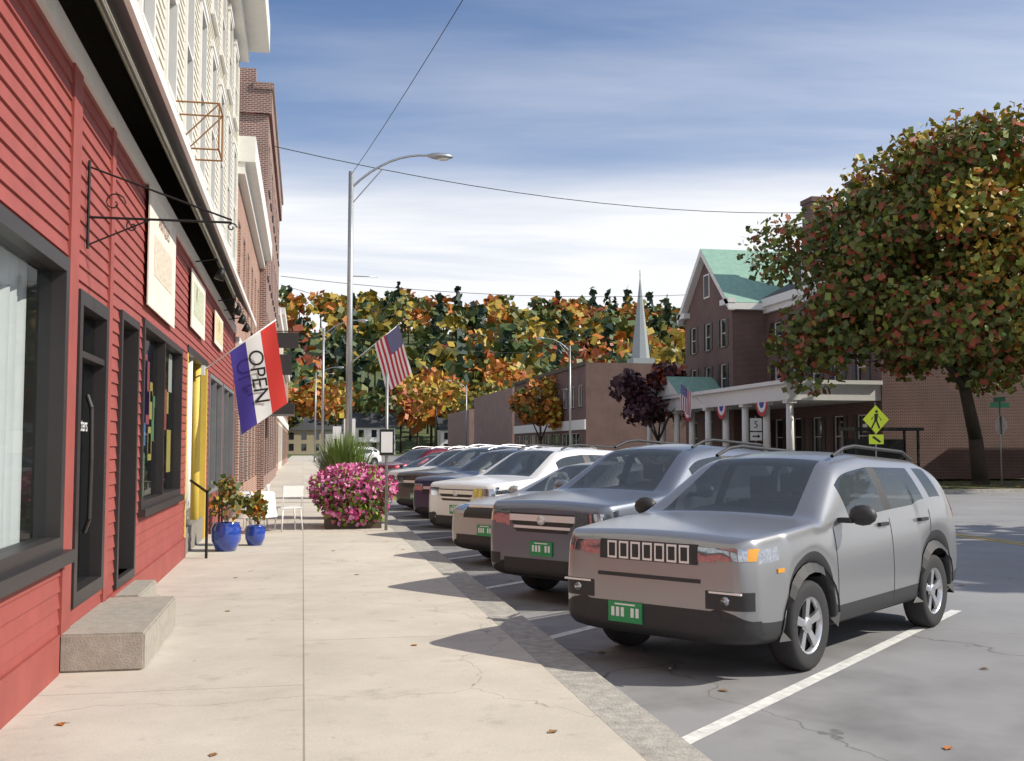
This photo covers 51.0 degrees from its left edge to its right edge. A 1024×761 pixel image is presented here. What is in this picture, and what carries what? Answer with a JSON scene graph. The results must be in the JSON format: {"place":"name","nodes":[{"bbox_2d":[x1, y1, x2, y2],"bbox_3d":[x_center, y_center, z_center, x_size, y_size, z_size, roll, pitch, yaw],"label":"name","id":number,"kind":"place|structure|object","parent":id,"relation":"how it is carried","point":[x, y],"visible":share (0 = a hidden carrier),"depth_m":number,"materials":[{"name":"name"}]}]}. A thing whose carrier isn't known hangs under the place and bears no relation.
{"place":"outdoors","nodes":[
{"label":"outdoors","id":0,"kind":"place"},
{"bbox_2d":[0,244,26,548],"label":"curtain","id":1,"kind":"object","parent":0,"point":[13,279],"visible":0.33,"depth_m":7.15,"materials":[{"name":"white fabric"}]},
{"bbox_2d":[239,67,294,489],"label":"building walls","id":2,"kind":"structure","parent":0,"point":[257,111],"depth_m":41.71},
{"bbox_2d":[264,190,299,473],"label":"building frames","id":3,"kind":"structure","parent":2,"relation":"attached to","point":[288,340],"depth_m":41.72,"materials":[{"name":"black metal"}]},
{"bbox_2d":[0,456,646,760],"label":"sidewalk","id":4,"kind":"structure","parent":0,"point":[303,649],"depth_m":7.45,"materials":[{"name":"concrete"}]},
{"bbox_2d":[59,580,175,672],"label":"stone step","id":5,"kind":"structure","parent":4,"relation":"on","point":[130,626],"depth_m":7.90,"materials":[{"name":"stone"}]},
{"bbox_2d":[19,0,234,577],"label":"building shell","id":6,"kind":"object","parent":4,"relation":"on","point":[87,22],"visible":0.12,"depth_m":18.87},
{"bbox_2d":[0,0,235,729],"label":"red clapboard wall","id":7,"kind":"structure","parent":6,"relation":"attached to","point":[57,131],"depth_m":7.89,"materials":[{"name":"red wood"}]},
{"bbox_2d":[0,0,239,608],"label":"building frames","id":8,"kind":"structure","parent":6,"relation":"attached to","point":[41,553],"depth_m":10.84,"materials":[{"name":"black wood"}]},
{"bbox_2d":[36,0,255,332],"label":"cornice","id":9,"kind":"structure","parent":6,"relation":"attached to","point":[127,17],"depth_m":10.08,"materials":[{"name":"white wood"}]},
{"bbox_2d":[143,353,171,495],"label":"window decorations","id":10,"kind":"object","parent":6,"relation":"attached to","point":[149,410],"visible":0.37,"depth_m":12.93},
{"bbox_2d":[86,160,237,248],"bbox_3d":[-2.766,-1.373,8.529,1.146,0.700,0.024,1,-4,-11],"label":"scroll bracket","id":11,"kind":"object","parent":6,"relation":"attached to","point":[90,167],"visible":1,"depth_m":8.47,"materials":[{"name":"metal"}]},
{"bbox_2d":[94,0,239,300],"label":"building facade","id":12,"kind":"structure","parent":6,"relation":"attached to","point":[110,22],"depth_m":16.46,"materials":[{"name":"beige wood"}]},
{"bbox_2d":[147,184,222,351],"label":"wall banners","id":13,"kind":"object","parent":6,"relation":"attached to","point":[160,300],"depth_m":12.72,"materials":[{"name":"white fabric"}]},
{"bbox_2d":[159,218,169,241],"bbox_3d":[-4.098,-1.761,12.679,0.001,0.166,0.952,1,-4,-11],"label":"banner text","id":14,"kind":"object","parent":13,"relation":"attached to","point":[163,227],"visible":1,"depth_m":12.74},
{"bbox_2d":[154,235,222,345],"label":"banner prints","id":15,"kind":"object","parent":13,"relation":"attached to","point":[163,266],"depth_m":13.17,"materials":[{"name":"beige paper"}]},
{"bbox_2d":[176,100,222,161],"bbox_3d":[-4.082,-3.238,13.977,0.588,0.624,0.574,1,-4,-11],"label":"rusty bracket","id":16,"kind":"object","parent":6,"relation":"attached to","point":[218,121],"visible":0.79,"depth_m":13.77,"materials":[{"name":"metal"}]},
{"bbox_2d":[196,258,248,332],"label":"gooseneck lamps","id":17,"kind":"object","parent":6,"relation":"attached to","point":[220,274],"visible":1,"depth_m":20.95,"materials":[{"name":"metal"}]},
{"bbox_2d":[201,319,275,374],"bbox_3d":[-4.650,-0.574,18.319,1.234,0.980,0.120,1,-4,-11],"label":"flagpole","id":18,"kind":"object","parent":6,"relation":"attached to","point":[203,367],"visible":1,"depth_m":18.27,"materials":[{"name":"white metal"}]},
{"bbox_2d":[230,322,286,434],"bbox_3d":[-4.308,-0.056,18.258,0.969,1.964,0.216,1,-4,-11],"label":"open flag","id":19,"kind":"object","parent":18,"relation":"hanging from","point":[251,412],"visible":1,"depth_m":18.26,"materials":[{"name":"fabric"}]},
{"bbox_2d":[249,350,269,402],"bbox_3d":[-4.293,-0.074,18.225,0.252,0.898,0.006,-9,-8,-7],"label":"flag lettering","id":20,"kind":"object","parent":19,"relation":"attached to","point":[259,379],"visible":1,"depth_m":18.23},
{"bbox_2d":[229,0,269,61],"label":"roof cornice","id":21,"kind":"structure","parent":6,"relation":"attached to","point":[251,25],"depth_m":25.61,"materials":[{"name":"white wood"}]},
{"bbox_2d":[190,479,222,557],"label":"handrails","id":22,"kind":"object","parent":4,"relation":"on","point":[206,515],"visible":0.57,"depth_m":15.54,"materials":[{"name":"metal"}]},
{"bbox_2d":[211,522,265,551],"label":"blue flower pots","id":23,"kind":"object","parent":4,"relation":"on","point":[225,537],"visible":1,"depth_m":16.52,"materials":[{"name":"blue ceramic"}]},
{"bbox_2d":[205,473,269,525],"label":"potted plants","id":24,"kind":"object","parent":23,"relation":"on","point":[254,504],"visible":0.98,"depth_m":16.72,"materials":[{"name":"green plant"}]},
{"bbox_2d":[233,136,271,490],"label":"building walls","id":25,"kind":"structure","parent":4,"relation":"on","point":[254,247],"depth_m":31.54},
{"bbox_2d":[233,303,255,484],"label":"building frames","id":26,"kind":"structure","parent":25,"relation":"attached to","point":[251,334],"depth_m":31.16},
{"bbox_2d":[223,484,303,532],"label":"chairs","id":27,"kind":"object","parent":4,"relation":"on","point":[288,491],"visible":0.63,"depth_m":20.38,"materials":[{"name":"white metal"}]},
{"bbox_2d":[276,306,283,470],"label":"building walls","id":28,"kind":"structure","parent":4,"relation":"on","point":[280,324],"depth_m":71.42,"materials":[{"name":"white paint"}]},
{"bbox_2d":[278,307,287,469],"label":"building walls","id":29,"kind":"structure","parent":4,"relation":"on","point":[285,326],"depth_m":82.11,"materials":[{"name":"white paint"}]},
{"bbox_2d":[282,375,289,465],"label":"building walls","id":30,"kind":"structure","parent":4,"relation":"on","point":[286,378],"depth_m":99.76,"materials":[{"name":"white paint"}]},
{"bbox_2d":[285,375,291,462],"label":"building walls","id":31,"kind":"structure","parent":4,"relation":"on","point":[286,445],"depth_m":116.28,"materials":[{"name":"brown brick"}]},
{"bbox_2d":[324,504,381,528],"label":"planters","id":32,"kind":"object","parent":4,"relation":"on","point":[328,524],"visible":0.21,"depth_m":21.14,"materials":[{"name":"brown wood"}]},
{"bbox_2d":[306,427,398,526],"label":"planter flowers","id":33,"kind":"object","parent":32,"relation":"in","point":[341,479],"visible":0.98,"depth_m":21.29,"materials":[{"name":"pink plant"}]},
{"bbox_2d":[333,373,393,529],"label":"kerb sign posts","id":34,"kind":"object","parent":4,"relation":"on","point":[386,447],"visible":0.62,"depth_m":20.84,"materials":[{"name":"black"}]},
{"bbox_2d":[274,0,812,360],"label":"overhead wires","id":35,"kind":"object","parent":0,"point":[488,188],"visible":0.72,"depth_m":57.70,"materials":[{"name":"black"}]},
{"bbox_2d":[240,0,1023,335],"label":"sky","id":36,"kind":"structure","parent":0,"point":[726,106],"materials":[{"name":"blue"}]},
{"bbox_2d":[283,332,1023,488],"bbox_3d":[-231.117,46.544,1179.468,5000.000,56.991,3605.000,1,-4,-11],"label":"ground","id":37,"kind":"structure","parent":0,"point":[424,440],"depth_m":298.84,"materials":[{"name":"green plant"}]},
{"bbox_2d":[313,366,343,461],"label":"street lamp","id":38,"kind":"object","parent":37,"relation":"on","point":[341,367],"visible":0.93,"depth_m":116.00,"materials":[{"name":"metal"}]},
{"bbox_2d":[321,319,367,469],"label":"street lamp","id":39,"kind":"object","parent":37,"relation":"on","point":[322,400],"visible":0.84,"depth_m":72.96,"materials":[{"name":"metal"}]},
{"bbox_2d":[287,412,447,453],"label":"distant houses","id":40,"kind":"structure","parent":37,"relation":"on","point":[301,436],"depth_m":234.10,"materials":[{"name":"wood"}]},
{"bbox_2d":[345,153,452,443],"bbox_3d":[-3.326,-1.586,31.603,3.190,10.490,0.340,1,-4,-11],"label":"street lamp","id":41,"kind":"object","parent":37,"relation":"on","point":[350,276],"visible":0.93,"depth_m":31.35,"materials":[{"name":"metal"}]},
{"bbox_2d":[352,322,401,362],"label":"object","id":42,"kind":"object","parent":41,"relation":"attached to","point":[400,323],"visible":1,"depth_m":31.19,"materials":[{"name":"white metal"}]},
{"bbox_2d":[375,324,411,390],"bbox_3d":[-3.432,-0.634,31.021,1.156,1.998,0.214,-1,-4,9],"label":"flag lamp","id":43,"kind":"object","parent":42,"relation":"hanging from","point":[392,356],"visible":0.95,"depth_m":31.03,"materials":[{"name":"fabric"}]},
{"bbox_2d":[445,380,466,445],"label":"street lamp","id":44,"kind":"object","parent":37,"relation":"on","point":[466,408],"visible":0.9,"depth_m":151.47,"materials":[{"name":"metal"}]},
{"bbox_2d":[278,281,684,452],"bbox_3d":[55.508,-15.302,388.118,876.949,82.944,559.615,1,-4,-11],"label":"forest","id":45,"kind":"object","parent":37,"relation":"on","point":[422,390],"depth_m":373.55,"materials":[{"name":"orange plant"}]},
{"bbox_2d":[448,387,514,448],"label":"blocks","id":46,"kind":"structure","parent":37,"relation":"on","point":[491,419],"depth_m":151.21,"materials":[{"name":"brick"}]},
{"bbox_2d":[313,456,711,760],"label":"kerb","id":47,"kind":"structure","parent":37,"relation":"on","point":[644,733],"depth_m":7.64,"materials":[{"name":"concrete"}]},
{"bbox_2d":[508,374,563,447],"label":"street tree","id":48,"kind":"object","parent":37,"relation":"on","point":[526,407],"depth_m":104.98,"materials":[{"name":"orange plant"}]},
{"bbox_2d":[536,337,570,444],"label":"street lamp","id":49,"kind":"object","parent":37,"relation":"on","point":[540,338],"visible":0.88,"depth_m":92.69,"materials":[{"name":"metal"}]},
{"bbox_2d":[627,279,654,362],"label":"church steeple","id":50,"kind":"object","parent":37,"relation":"on","point":[640,351],"visible":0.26,"depth_m":156.45,"materials":[{"name":"white wood"}]},
{"bbox_2d":[608,359,704,443],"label":"tree","id":51,"kind":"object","parent":37,"relation":"on","point":[635,391],"depth_m":70.45,"materials":[{"name":"purple plant"}]},
{"bbox_2d":[736,101,1023,484],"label":"maple","id":52,"kind":"object","parent":37,"relation":"on","point":[959,298],"depth_m":41.93,"materials":[{"name":"green plant"}]},
{"bbox_2d":[761,180,1023,478],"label":"inn wing walls","id":53,"kind":"structure","parent":37,"relation":"on","point":[931,405],"depth_m":54.90,"materials":[{"name":"brown brick"}]},
{"bbox_2d":[770,265,871,452],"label":"windows","id":54,"kind":"structure","parent":53,"relation":"attached to","point":[845,423],"depth_m":60.18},
{"bbox_2d":[776,323,866,452],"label":"windows","id":55,"kind":"structure","parent":54,"relation":"in","point":[839,420],"depth_m":60.95,"materials":[{"name":"black glass"}]},
{"bbox_2d":[943,489,1023,492],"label":"kerb","id":56,"kind":"structure","parent":37,"relation":"on","point":[978,490],"depth_m":40.43,"materials":[{"name":"concrete"}]},
{"bbox_2d":[316,456,1023,760],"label":"road asphalt","id":57,"kind":"structure","parent":0,"point":[928,694],"depth_m":8.13,"materials":[{"name":"grey asphalt"}]},
{"bbox_2d":[355,447,381,463],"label":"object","id":58,"kind":"object","parent":57,"relation":"on","point":[376,456],"visible":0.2,"depth_m":95.26,"materials":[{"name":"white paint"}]},
{"bbox_2d":[381,454,438,474],"bbox_3d":[-2.652,3.298,37.544,4.798,1.475,2.116,3,-5,-42],"label":"car","id":59,"kind":"object","parent":57,"relation":"on","point":[421,461],"visible":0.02,"depth_m":37.30,"materials":[{"name":"paint"}]},
{"bbox_2d":[366,446,461,477],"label":"parked car","id":60,"kind":"object","parent":57,"relation":"on","point":[408,457],"visible":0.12,"depth_m":40.43,"materials":[{"name":"red paint"}]},
{"bbox_2d":[389,446,489,507],"bbox_3d":[-1.336,2.742,30.793,4.496,1.746,2.138,4,-5,-45],"label":"car","id":61,"kind":"object","parent":57,"relation":"on","point":[439,459],"visible":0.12,"depth_m":30.43,"materials":[{"name":"paint"}]},
{"bbox_2d":[396,444,544,514],"bbox_3d":[-0.687,2.515,27.463,4.596,1.786,2.156,3,-5,-43],"label":"car","id":62,"kind":"object","parent":57,"relation":"on","point":[406,481],"visible":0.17,"depth_m":26.41,"materials":[{"name":"grey paint"}]},
{"bbox_2d":[413,445,547,514],"bbox_3d":[-0.019,2.322,24.032,2.146,1.746,4.497,-3,-5,44],"label":"parked car","id":63,"kind":"object","parent":57,"relation":"on","point":[479,463],"visible":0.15,"depth_m":23.21,"materials":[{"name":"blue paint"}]},
{"bbox_2d":[452,462,593,557],"bbox_3d":[1.257,2.017,16.950,2.100,1.475,4.749,-3,-5,44],"label":"car","id":64,"kind":"object","parent":57,"relation":"on","point":[471,524],"visible":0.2,"depth_m":15.65,"materials":[{"name":"paint"}]},
{"bbox_2d":[429,444,621,529],"bbox_3d":[0.648,2.098,20.603,4.598,1.766,2.347,3,-5,-44],"label":"car","id":65,"kind":"object","parent":57,"relation":"on","point":[522,469],"visible":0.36,"depth_m":19.55,"materials":[{"name":"white paint"}]},
{"bbox_2d":[56,478,1023,756],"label":"fallen leaves","id":66,"kind":"object","parent":57,"relation":"on","point":[726,690],"visible":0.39,"depth_m":11.86,"materials":[{"name":"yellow plant"}]},
{"bbox_2d":[491,439,769,589],"bbox_3d":[1.855,1.628,13.365,2.337,1.806,4.618,-3,-5,42],"label":"car","id":67,"kind":"object","parent":57,"relation":"on","point":[531,534],"visible":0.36,"depth_m":12.08,"materials":[{"name":"silver paint"}]},
{"bbox_2d":[388,501,959,743],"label":"parking lines","id":68,"kind":"object","parent":57,"relation":"on","point":[713,727],"visible":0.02,"depth_m":7.87,"materials":[{"name":"white paint"}]},
{"bbox_2d":[392,459,1023,544],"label":"line","id":69,"kind":"object","parent":57,"relation":"on","point":[978,538],"depth_m":19.81,"materials":[{"name":"yellow paint"}]},
{"bbox_2d":[565,444,956,670],"bbox_3d":[2.454,1.444,9.768,2.321,1.726,4.397,-3,-5,41],"label":"suv","id":70,"kind":"object","parent":57,"relation":"on","point":[789,556],"visible":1,"depth_m":8.54,"materials":[{"name":"silver paint"}]},
{"bbox_2d":[750,397,1008,484],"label":"road signs","id":71,"kind":"object","parent":57,"relation":"on","point":[875,419],"visible":0.73,"depth_m":51.35,"materials":[{"name":"yellow metal"}]},
{"bbox_2d":[647,376,882,451],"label":"porch","id":72,"kind":"object","parent":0,"point":[709,393],"visible":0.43,"depth_m":58.69,"materials":[{"name":"white wood"}]},
{"bbox_2d":[657,402,767,422],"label":"bunting","id":73,"kind":"object","parent":72,"relation":"attached to","point":[761,407],"visible":0.79,"depth_m":60.97},
{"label":"sidewalk","id":74,"kind":"structure","parent":0,"visible":0},
{"bbox_2d":[513,361,685,450],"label":"brick block walls","id":75,"kind":"structure","parent":74,"relation":"on","point":[597,418],"depth_m":96.78,"materials":[{"name":"brown brick"}]},
{"bbox_2d":[516,385,582,447],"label":"windows","id":76,"kind":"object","parent":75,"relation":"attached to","point":[575,438],"visible":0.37,"depth_m":104.45,"materials":[{"name":"black glass"}]},
{"bbox_2d":[677,249,792,450],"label":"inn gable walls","id":77,"kind":"structure","parent":74,"relation":"on","point":[737,295],"depth_m":69.01,"materials":[{"name":"brown brick"}]},
{"bbox_2d":[680,384,691,417],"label":"us flag","id":78,"kind":"object","parent":77,"relation":"attached to","point":[685,399],"visible":1,"depth_m":63.93,"materials":[{"name":"fabric"}]},
{"bbox_2d":[688,273,728,446],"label":"windows","id":79,"kind":"structure","parent":77,"relation":"attached to","point":[706,281],"depth_m":71.06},
{"bbox_2d":[693,320,725,443],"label":"windows","id":80,"kind":"structure","parent":79,"relation":"in","point":[708,348],"depth_m":71.33,"materials":[{"name":"black glass"}]}
]}

